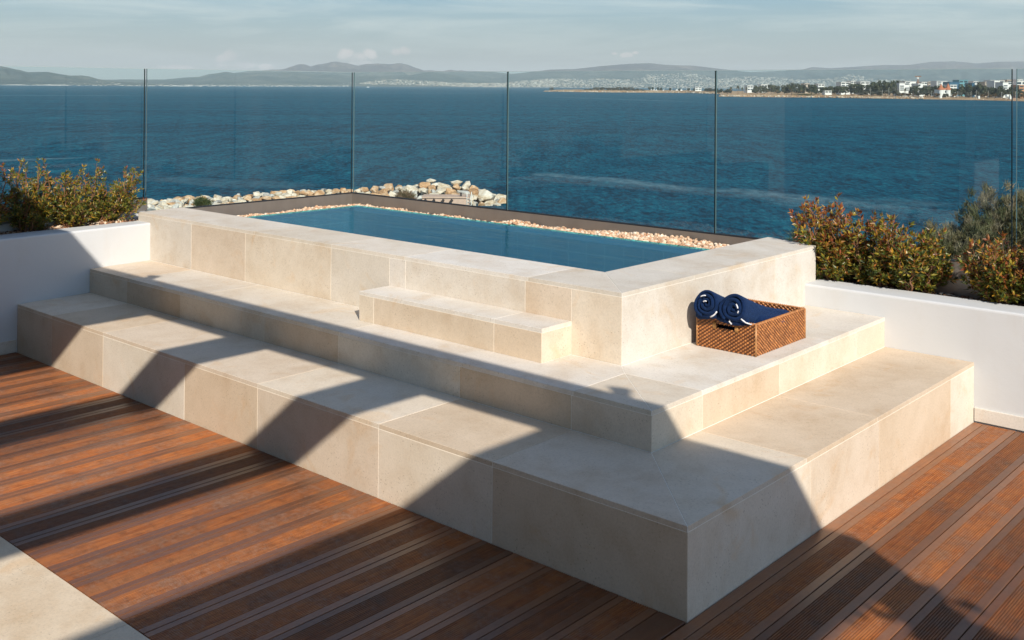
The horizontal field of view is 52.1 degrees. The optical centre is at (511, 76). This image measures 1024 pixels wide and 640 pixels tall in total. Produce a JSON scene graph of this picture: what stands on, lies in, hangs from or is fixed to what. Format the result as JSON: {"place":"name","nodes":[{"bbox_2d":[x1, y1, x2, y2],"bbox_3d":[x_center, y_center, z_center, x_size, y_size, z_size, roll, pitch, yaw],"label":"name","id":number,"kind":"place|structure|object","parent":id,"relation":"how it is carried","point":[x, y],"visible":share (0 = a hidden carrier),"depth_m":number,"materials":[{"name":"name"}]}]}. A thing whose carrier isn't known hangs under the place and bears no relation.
{"place":"outdoors","nodes":[
{"label":"outdoors","id":0,"kind":"place"},
{"bbox_2d":[0,66,170,85],"bbox_3d":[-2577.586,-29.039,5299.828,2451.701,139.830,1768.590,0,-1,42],"label":"hill","id":1,"kind":"structure","parent":0,"point":[8,76],"depth_m":4848.65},
{"bbox_2d":[106,72,510,86],"bbox_3d":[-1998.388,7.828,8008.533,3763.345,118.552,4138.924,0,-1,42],"label":"hill","id":2,"kind":"structure","parent":0,"point":[267,79],"depth_m":7648.60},
{"bbox_2d":[237,62,509,80],"bbox_3d":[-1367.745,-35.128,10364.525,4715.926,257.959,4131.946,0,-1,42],"label":"hill","id":3,"kind":"structure","parent":0,"point":[348,69],"depth_m":10304.62,"materials":[{"name":"grey"}]},
{"bbox_2d":[393,189,416,198],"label":"plant","id":4,"kind":"object","parent":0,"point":[405,194],"visible":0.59,"depth_m":91.65,"materials":[{"name":"green plant"}]},
{"bbox_2d":[0,85,1023,249],"bbox_3d":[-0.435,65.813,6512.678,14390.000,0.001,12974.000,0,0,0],"label":"sea","id":5,"kind":"structure","parent":0,"point":[638,158],"depth_m":188.21,"materials":[{"name":"liquid"}]},
{"bbox_2d":[182,195,193,203],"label":"boulder","id":6,"kind":"object","parent":5,"relation":"on","point":[188,196],"visible":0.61,"depth_m":95.61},
{"bbox_2d":[192,195,213,206],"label":"plant","id":7,"kind":"object","parent":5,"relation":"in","point":[200,201],"visible":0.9,"depth_m":88.61,"materials":[{"name":"green plant"}]},
{"bbox_2d":[422,192,469,204],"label":"jetty","id":8,"kind":"object","parent":5,"relation":"in","point":[460,198],"visible":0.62,"depth_m":92.91,"materials":[{"name":"concrete"}]},
{"bbox_2d":[497,198,505,203],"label":"boulder","id":9,"kind":"object","parent":5,"relation":"in","point":[501,200],"visible":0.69,"depth_m":97.25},
{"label":"boulder","id":10,"kind":"object","parent":5,"relation":"on","visible":0},
{"bbox_2d":[436,188,445,193],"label":"boulder","id":11,"kind":"object","parent":10,"relation":"on","point":[440,191],"visible":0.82,"depth_m":97.12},
{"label":"boulder","id":12,"kind":"object","parent":5,"relation":"in","visible":0},
{"bbox_2d":[457,190,469,193],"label":"boulder","id":13,"kind":"object","parent":12,"relation":"on","point":[462,191],"visible":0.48,"depth_m":98.10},
{"bbox_2d":[453,183,459,190],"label":"boulder","id":14,"kind":"object","parent":13,"relation":"on","point":[456,186],"visible":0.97,"depth_m":98.51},
{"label":"boulder","id":15,"kind":"object","parent":5,"relation":"on","visible":0},
{"bbox_2d":[378,188,387,193],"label":"boulder","id":16,"kind":"object","parent":15,"relation":"on","point":[383,190],"visible":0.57,"depth_m":97.67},
{"bbox_2d":[384,183,393,191],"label":"boulder","id":17,"kind":"object","parent":16,"relation":"on","point":[389,187],"visible":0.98,"depth_m":98.04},
{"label":"boulder","id":18,"kind":"object","parent":5,"relation":"on","visible":0},
{"bbox_2d":[450,180,462,184],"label":"boulder","id":19,"kind":"object","parent":18,"relation":"on","point":[455,182],"visible":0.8,"depth_m":99.57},
{"bbox_2d":[0,0,1023,79],"label":"sky","id":20,"kind":"structure","parent":0,"point":[167,38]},
{"bbox_2d":[476,63,803,88],"bbox_3d":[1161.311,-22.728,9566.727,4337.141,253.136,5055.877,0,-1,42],"label":"hill","id":21,"kind":"structure","parent":0,"point":[635,73],"depth_m":9373.34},
{"bbox_2d":[543,89,742,93],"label":"spit","id":22,"kind":"structure","parent":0,"point":[637,91],"depth_m":1923.49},
{"bbox_2d":[718,324,734,329],"bbox_3d":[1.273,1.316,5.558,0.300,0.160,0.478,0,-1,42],"label":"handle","id":23,"kind":"object","parent":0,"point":[726,327],"visible":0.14,"depth_m":5.41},
{"bbox_2d":[716,294,788,325],"bbox_3d":[1.294,1.232,5.467,0.573,0.266,0.208,1,-1,-41],"label":"rolled towel","id":24,"kind":"object","parent":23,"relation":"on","point":[737,310],"visible":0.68,"depth_m":5.30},
{"bbox_2d":[719,91,1023,100],"bbox_3d":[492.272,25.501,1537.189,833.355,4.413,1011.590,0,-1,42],"label":"headland","id":25,"kind":"structure","parent":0,"point":[781,93],"depth_m":1159.05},
{"bbox_2d":[744,85,752,92],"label":"building","id":26,"kind":"structure","parent":25,"relation":"on","point":[750,88],"depth_m":1517.40,"materials":[{"name":"white"}]},
{"bbox_2d":[751,85,762,93],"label":"tree","id":27,"kind":"object","parent":25,"relation":"on","point":[755,89],"visible":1,"depth_m":1234.21,"materials":[{"name":"green plant"}]},
{"bbox_2d":[759,86,767,93],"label":"tree","id":28,"kind":"object","parent":25,"relation":"on","point":[763,89],"visible":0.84,"depth_m":1245.62,"materials":[{"name":"green plant"}]},
{"bbox_2d":[768,84,775,91],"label":"tree","id":29,"kind":"object","parent":25,"relation":"on","point":[771,87],"visible":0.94,"depth_m":1238.88,"materials":[{"name":"green plant"}]},
{"bbox_2d":[546,90,1006,99],"bbox_3d":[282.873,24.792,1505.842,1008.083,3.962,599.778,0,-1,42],"label":"shore rocks","id":30,"kind":"object","parent":25,"relation":"on","point":[770,95],"visible":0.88,"depth_m":1181.55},
{"bbox_2d":[781,85,790,93],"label":"tree","id":31,"kind":"object","parent":25,"relation":"on","point":[783,89],"visible":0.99,"depth_m":1227.86,"materials":[{"name":"green plant"}]},
{"bbox_2d":[786,84,795,91],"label":"tree","id":32,"kind":"object","parent":25,"relation":"on","point":[793,86],"visible":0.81,"depth_m":1221.10,"materials":[{"name":"green plant"}]},
{"bbox_2d":[789,82,803,93],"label":"tree","id":33,"kind":"object","parent":25,"relation":"on","point":[797,89],"visible":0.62,"depth_m":1237.04,"materials":[{"name":"green plant"}]},
{"bbox_2d":[798,84,809,94],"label":"tree","id":34,"kind":"object","parent":25,"relation":"on","point":[804,87],"visible":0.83,"depth_m":1240.10,"materials":[{"name":"green plant"}]},
{"bbox_2d":[806,84,818,94],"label":"tree","id":35,"kind":"object","parent":25,"relation":"on","point":[812,88],"visible":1,"depth_m":1216.32,"materials":[{"name":"green plant"}]},
{"bbox_2d":[820,87,831,92],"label":"tree","id":36,"kind":"object","parent":25,"relation":"on","point":[824,89],"visible":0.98,"depth_m":1202.54,"materials":[{"name":"green plant"}]},
{"bbox_2d":[822,90,831,94],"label":"building","id":37,"kind":"structure","parent":25,"relation":"on","point":[826,92],"depth_m":1196.45,"materials":[{"name":"white"}]},
{"bbox_2d":[833,86,845,92],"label":"tree","id":38,"kind":"object","parent":25,"relation":"on","point":[839,89],"visible":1,"depth_m":1188.33,"materials":[{"name":"green plant"}]},
{"bbox_2d":[836,82,849,94],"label":"building","id":39,"kind":"structure","parent":25,"relation":"on","point":[840,84],"depth_m":1253.92,"materials":[{"name":"white"}]},
{"bbox_2d":[848,83,857,94],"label":"tree","id":40,"kind":"object","parent":25,"relation":"on","point":[851,88],"visible":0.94,"depth_m":1181.63,"materials":[{"name":"green plant"}]},
{"bbox_2d":[853,83,863,94],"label":"tree","id":41,"kind":"object","parent":25,"relation":"on","point":[856,89],"visible":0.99,"depth_m":1170.16,"materials":[{"name":"green plant"}]},
{"bbox_2d":[855,81,868,93],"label":"building","id":42,"kind":"structure","parent":25,"relation":"on","point":[864,83],"depth_m":1270.18,"materials":[{"name":"white"}]},
{"bbox_2d":[873,82,881,91],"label":"tree","id":43,"kind":"object","parent":25,"relation":"on","point":[876,87],"visible":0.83,"depth_m":1144.75,"materials":[{"name":"green plant"}]},
{"bbox_2d":[884,82,892,91],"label":"tree","id":44,"kind":"object","parent":25,"relation":"on","point":[889,86],"visible":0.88,"depth_m":1136.61,"materials":[{"name":"green plant"}]},
{"bbox_2d":[892,87,899,96],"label":"tree","id":45,"kind":"object","parent":25,"relation":"on","point":[895,91],"visible":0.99,"depth_m":1114.88,"materials":[{"name":"green plant"}]},
{"bbox_2d":[899,81,915,93],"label":"building","id":46,"kind":"structure","parent":25,"relation":"on","point":[910,82],"depth_m":1208.44,"materials":[{"name":"white"}]},
{"bbox_2d":[908,85,919,95],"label":"tree","id":47,"kind":"object","parent":25,"relation":"on","point":[912,88],"visible":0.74,"depth_m":1138.00,"materials":[{"name":"green plant"}]},
{"bbox_2d":[911,83,923,95],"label":"building","id":48,"kind":"structure","parent":25,"relation":"on","point":[917,84],"depth_m":1154.78,"materials":[{"name":"white"}]},
{"bbox_2d":[919,85,930,96],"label":"tree","id":49,"kind":"object","parent":25,"relation":"on","point":[925,88],"visible":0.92,"depth_m":1098.75,"materials":[{"name":"green plant"}]},
{"bbox_2d":[931,81,946,95],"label":"building","id":50,"kind":"structure","parent":25,"relation":"on","point":[935,83],"depth_m":1227.47,"materials":[{"name":"white"}]},
{"bbox_2d":[934,84,950,96],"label":"building","id":51,"kind":"structure","parent":25,"relation":"on","point":[941,90],"depth_m":1065.98,"materials":[{"name":"white"}]},
{"bbox_2d":[953,80,967,95],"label":"building","id":52,"kind":"structure","parent":25,"relation":"on","point":[962,82],"depth_m":1214.99,"materials":[{"name":"teal"}]},
{"bbox_2d":[958,84,966,94],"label":"tree","id":53,"kind":"object","parent":25,"relation":"on","point":[960,87],"visible":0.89,"depth_m":1084.46,"materials":[{"name":"green plant"}]},
{"bbox_2d":[963,84,971,92],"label":"tree","id":54,"kind":"object","parent":25,"relation":"on","point":[968,86],"visible":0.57,"depth_m":1078.02,"materials":[{"name":"green plant"}]},
{"bbox_2d":[978,85,987,97],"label":"tree","id":55,"kind":"object","parent":25,"relation":"on","point":[984,89],"visible":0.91,"depth_m":1039.69,"materials":[{"name":"green plant"}]},
{"bbox_2d":[989,88,996,97],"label":"tree","id":56,"kind":"object","parent":25,"relation":"on","point":[993,90],"visible":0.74,"depth_m":1037.01,"materials":[{"name":"green plant"}]},
{"bbox_2d":[996,85,1006,94],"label":"tree","id":57,"kind":"object","parent":25,"relation":"on","point":[1000,89],"visible":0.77,"depth_m":1027.28,"materials":[{"name":"green plant"}]},
{"bbox_2d":[1008,86,1017,95],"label":"tree","id":58,"kind":"object","parent":25,"relation":"on","point":[1009,91],"visible":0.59,"depth_m":1013.67,"materials":[{"name":"green plant"}]},
{"bbox_2d":[1009,81,1023,84],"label":"building","id":59,"kind":"structure","parent":25,"relation":"on","point":[1019,83],"depth_m":1091.46,"materials":[{"name":"white"}]},
{"bbox_2d":[1013,85,1023,97],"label":"building","id":60,"kind":"structure","parent":25,"relation":"on","point":[1020,87],"depth_m":1023.42,"materials":[{"name":"white"}]},
{"bbox_2d":[760,61,1023,87],"bbox_3d":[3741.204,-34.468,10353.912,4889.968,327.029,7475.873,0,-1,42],"label":"hill","id":61,"kind":"structure","parent":0,"point":[949,71],"depth_m":10220.31,"materials":[{"name":"grey"}]},
{"bbox_2d":[893,83,909,95],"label":"building","id":62,"kind":"structure","parent":0,"point":[901,87],"depth_m":1163.89,"materials":[{"name":"white"}]},
{"bbox_2d":[833,280,1023,306],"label":"planter gravel","id":63,"kind":"structure","parent":0,"point":[944,294],"depth_m":6.28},
{"bbox_2d":[788,192,864,281],"bbox_3d":[2.024,1.034,6.716,0.494,0.585,0.446,0,-1,23],"label":"planter shrub","id":64,"kind":"object","parent":63,"relation":"on","point":[832,255],"visible":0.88,"depth_m":6.63,"materials":[{"name":"green plant"}]},
{"bbox_2d":[841,208,918,286],"bbox_3d":[2.269,1.074,6.510,0.495,0.500,0.455,0,-1,42],"label":"planter shrub","id":65,"kind":"object","parent":63,"relation":"on","point":[871,269],"visible":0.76,"depth_m":6.47,"materials":[{"name":"green plant"}]},
{"bbox_2d":[880,224,958,292],"bbox_3d":[2.444,1.111,6.337,0.451,0.428,0.405,0,0,-3],"label":"planter shrub","id":66,"kind":"object","parent":63,"relation":"on","point":[916,273],"visible":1,"depth_m":6.28,"materials":[{"name":"green plant"}]},
{"bbox_2d":[953,231,1023,303],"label":"planter shrub","id":67,"kind":"object","parent":63,"relation":"on","point":[990,282],"visible":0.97,"depth_m":5.95,"materials":[{"name":"green plant"}]},
{"bbox_2d":[1003,247,1023,300],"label":"planter shrub","id":68,"kind":"object","parent":63,"relation":"on","point":[1019,275],"visible":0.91,"depth_m":5.87,"materials":[{"name":"green plant"}]},
{"bbox_2d":[943,82,959,95],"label":"building","id":69,"kind":"structure","parent":0,"point":[952,83],"depth_m":1194.69,"materials":[{"name":"blue"}]},
{"bbox_2d":[986,80,1004,96],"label":"building","id":70,"kind":"structure","parent":0,"point":[990,83],"depth_m":1103.53,"materials":[{"name":"white"}]},
{"bbox_2d":[995,82,1013,97],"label":"building","id":71,"kind":"structure","parent":0,"point":[1006,85],"depth_m":1059.43,"materials":[{"name":"white"}]},
{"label":"boulder","id":72,"kind":"object","parent":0,"visible":0},
{"bbox_2d":[418,182,430,188],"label":"boulder","id":73,"kind":"object","parent":72,"relation":"on","point":[423,184],"visible":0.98,"depth_m":98.83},
{"bbox_2d":[428,185,435,193],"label":"boulder","id":74,"kind":"object","parent":72,"relation":"on","point":[430,187],"visible":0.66,"depth_m":98.30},
{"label":"boulder","id":75,"kind":"object","parent":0,"visible":0},
{"bbox_2d":[436,182,448,188],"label":"boulder","id":76,"kind":"object","parent":75,"relation":"on","point":[441,185],"visible":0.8,"depth_m":99.08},
{"bbox_2d":[445,188,456,193],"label":"boulder","id":77,"kind":"object","parent":75,"relation":"on","point":[449,191],"visible":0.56,"depth_m":97.83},
{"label":"boulder","id":78,"kind":"object","parent":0,"visible":0},
{"bbox_2d":[313,190,324,195],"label":"boulder","id":79,"kind":"object","parent":78,"relation":"on","point":[319,192],"visible":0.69,"depth_m":96.39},
{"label":"boulder","id":80,"kind":"object","parent":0,"visible":0},
{"bbox_2d":[402,185,417,192],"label":"boulder","id":81,"kind":"object","parent":80,"relation":"on","point":[410,187],"visible":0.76,"depth_m":97.73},
{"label":"boulder","id":82,"kind":"object","parent":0,"visible":0},
{"bbox_2d":[468,188,478,194],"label":"boulder","id":83,"kind":"object","parent":82,"relation":"on","point":[475,191],"visible":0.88,"depth_m":98.45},
{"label":"boulder","id":84,"kind":"object","parent":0,"visible":0},
{"bbox_2d":[478,190,495,201],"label":"boulder","id":85,"kind":"object","parent":84,"relation":"on","point":[485,195],"visible":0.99,"depth_m":97.78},
{"bbox_3d":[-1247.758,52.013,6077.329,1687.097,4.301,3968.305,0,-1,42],"label":"beach","id":86,"kind":"structure","parent":0,"visible":0},
{"bbox_2d":[17,73,907,88],"bbox_3d":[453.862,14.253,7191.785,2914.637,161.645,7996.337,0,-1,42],"label":"city","id":87,"kind":"object","parent":86,"relation":"on","point":[566,83],"visible":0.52,"depth_m":8170.46},
{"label":"hillside","id":88,"kind":"structure","parent":0,"visible":0},
{"bbox_2d":[782,226,815,242],"bbox_3d":[2.097,3.468,7.574,0.318,4.920,0.322,1,-1,-25],"label":"plant","id":89,"kind":"object","parent":88,"relation":"on","point":[790,239],"visible":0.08,"depth_m":7.58,"materials":[{"name":"green plant"}]},
{"bbox_2d":[917,217,1005,263],"bbox_3d":[3.939,3.680,9.155,1.288,4.954,1.241,0,-1,25],"label":"feathery bush","id":90,"kind":"object","parent":88,"relation":"on","point":[978,232],"visible":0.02,"depth_m":9.03,"materials":[{"name":"green plant"}]},
{"bbox_2d":[917,180,1023,262],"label":"feathery bush","id":91,"kind":"object","parent":88,"relation":"on","point":[999,218],"visible":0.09,"depth_m":9.71,"materials":[{"name":"green plant"}]},
{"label":"terrace base","id":92,"kind":"structure","parent":88,"relation":"on","visible":0},
{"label":"deck underlay","id":93,"kind":"structure","parent":92,"relation":"on","visible":0},
{"bbox_2d":[0,211,149,354],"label":"planter wall","id":94,"kind":"structure","parent":93,"relation":"on","point":[45,264],"depth_m":7.43,"materials":[{"name":"white paint"}]},
{"bbox_2d":[0,197,147,223],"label":"balustrade channel","id":95,"kind":"object","parent":94,"relation":"on","point":[143,208],"visible":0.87,"depth_m":8.37,"materials":[{"name":"metal"}]},
{"bbox_2d":[15,66,144,197],"bbox_3d":[-4.393,0.454,6.829,0.012,1.089,4.306,0,-1,42],"label":"glass panel","id":96,"kind":"object","parent":95,"relation":"on","point":[144,115],"visible":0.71,"depth_m":8.43,"materials":[{"name":"teal"}]},
{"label":"planter soil","id":97,"kind":"structure","parent":94,"relation":"in","visible":0},
{"bbox_2d":[0,162,15,224],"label":"planter shrub","id":98,"kind":"object","parent":97,"relation":"on","point":[3,206],"visible":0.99,"depth_m":7.37,"materials":[{"name":"green plant"}]},
{"bbox_2d":[0,218,137,234],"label":"planter gravel","id":99,"kind":"structure","parent":97,"relation":"on","point":[56,226],"depth_m":7.86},
{"bbox_2d":[0,157,59,231],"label":"planter shrub","id":100,"kind":"object","parent":99,"relation":"on","point":[25,215],"visible":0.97,"depth_m":7.52,"materials":[{"name":"green plant"}]},
{"bbox_2d":[47,164,103,227],"bbox_3d":[-3.285,0.888,7.820,0.434,0.503,0.443,0,0,13],"label":"planter shrub","id":101,"kind":"object","parent":99,"relation":"on","point":[70,211],"visible":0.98,"depth_m":7.75,"materials":[{"name":"green plant"}]},
{"bbox_2d":[80,158,147,221],"bbox_3d":[-3.064,0.874,8.047,0.405,0.519,0.520,0,-1,42],"label":"planter shrub","id":102,"kind":"object","parent":97,"relation":"on","point":[117,203],"visible":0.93,"depth_m":7.99,"materials":[{"name":"green plant"}]},
{"bbox_2d":[17,260,973,623],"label":"stone steps","id":103,"kind":"structure","parent":93,"relation":"on","point":[689,482],"depth_m":4.87,"materials":[{"name":"stone"}]},
{"bbox_2d":[359,286,570,362],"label":"step block","id":104,"kind":"structure","parent":103,"relation":"on","point":[524,335],"depth_m":5.46,"materials":[{"name":"stone"}]},
{"bbox_2d":[696,298,805,356],"bbox_3d":[1.271,1.322,5.556,0.351,0.169,0.553,0,-1,42],"label":"wicker basket","id":105,"kind":"object","parent":103,"relation":"on","point":[762,337],"visible":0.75,"depth_m":5.39,"materials":[{"name":"brown"}]},
{"bbox_2d":[694,290,724,318],"bbox_3d":[1.164,1.232,5.575,0.150,0.264,0.569,0,-1,42],"label":"rolled towel","id":106,"kind":"object","parent":105,"relation":"in","point":[706,304],"visible":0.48,"depth_m":5.38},
{"bbox_2d":[0,352,1023,639],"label":"deck","id":107,"kind":"structure","parent":93,"relation":"on","point":[148,522],"depth_m":4.14,"materials":[{"name":"brown wood"}]},
{"bbox_2d":[805,279,1023,432],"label":"planter wall","id":108,"kind":"structure","parent":93,"relation":"on","point":[986,338],"depth_m":5.89,"materials":[{"name":"white paint"}]},
{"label":"pool base","id":109,"kind":"structure","parent":93,"relation":"on","visible":0},
{"bbox_2d":[138,207,815,365],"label":"plunge pool","id":110,"kind":"structure","parent":109,"relation":"on","point":[624,316],"depth_m":6.08,"materials":[{"name":"stone"}]},
{"bbox_2d":[248,205,709,271],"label":"pool water","id":111,"kind":"structure","parent":110,"relation":"in","point":[581,250],"depth_m":6.95,"materials":[{"name":"liquid"}]},
{"bbox_2d":[237,203,728,248],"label":"pebbles","id":112,"kind":"object","parent":110,"relation":"in","point":[681,240],"visible":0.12,"depth_m":7.71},
{"bbox_2d":[151,192,1023,302],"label":"balustrade channel","id":113,"kind":"object","parent":110,"relation":"on","point":[488,214],"visible":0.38,"depth_m":8.82,"materials":[{"name":"brown metal"}]},
{"bbox_2d":[145,68,352,196],"bbox_3d":[-2.243,0.546,9.244,0.012,1.204,2.130,0,-1,42],"label":"glass panel","id":114,"kind":"object","parent":113,"relation":"on","point":[243,70],"visible":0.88,"depth_m":9.11,"materials":[{"name":"teal"}]},
{"bbox_2d":[353,71,507,209],"bbox_3d":[-0.778,0.557,9.382,1.981,1.204,0.012,0,-1,42],"label":"glass panel","id":115,"kind":"object","parent":113,"relation":"on","point":[478,71],"visible":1,"depth_m":8.93,"materials":[{"name":"teal"}]},
{"bbox_2d":[507,70,715,232],"bbox_3d":[0.702,0.555,8.064,1.972,1.204,0.012,0,-1,42],"label":"glass panel","id":116,"kind":"object","parent":113,"relation":"on","point":[658,70],"visible":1,"depth_m":7.60,"materials":[{"name":"teal"}]},
{"bbox_2d":[715,69,1012,257],"bbox_3d":[2.177,0.554,6.751,1.968,1.204,0.012,0,-1,42],"label":"glass panel","id":117,"kind":"object","parent":113,"relation":"on","point":[898,69],"visible":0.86,"depth_m":6.10,"materials":[{"name":"teal"}]},
{"bbox_2d":[1016,68,1023,245],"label":"glass panel","id":118,"kind":"object","parent":113,"relation":"on","point":[1016,153],"visible":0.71,"depth_m":6.08,"materials":[{"name":"teal"}]},
{"bbox_3d":[-2.659,1.895,1.235,10.900,0.096,5.289,0,-1,42],"label":"floor bed","id":119,"kind":"object","parent":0,"visible":0},
{"bbox_2d":[0,537,149,639],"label":"stone floor","id":120,"kind":"structure","parent":119,"relation":"on","point":[38,601],"depth_m":3.67,"materials":[{"name":"stone"}]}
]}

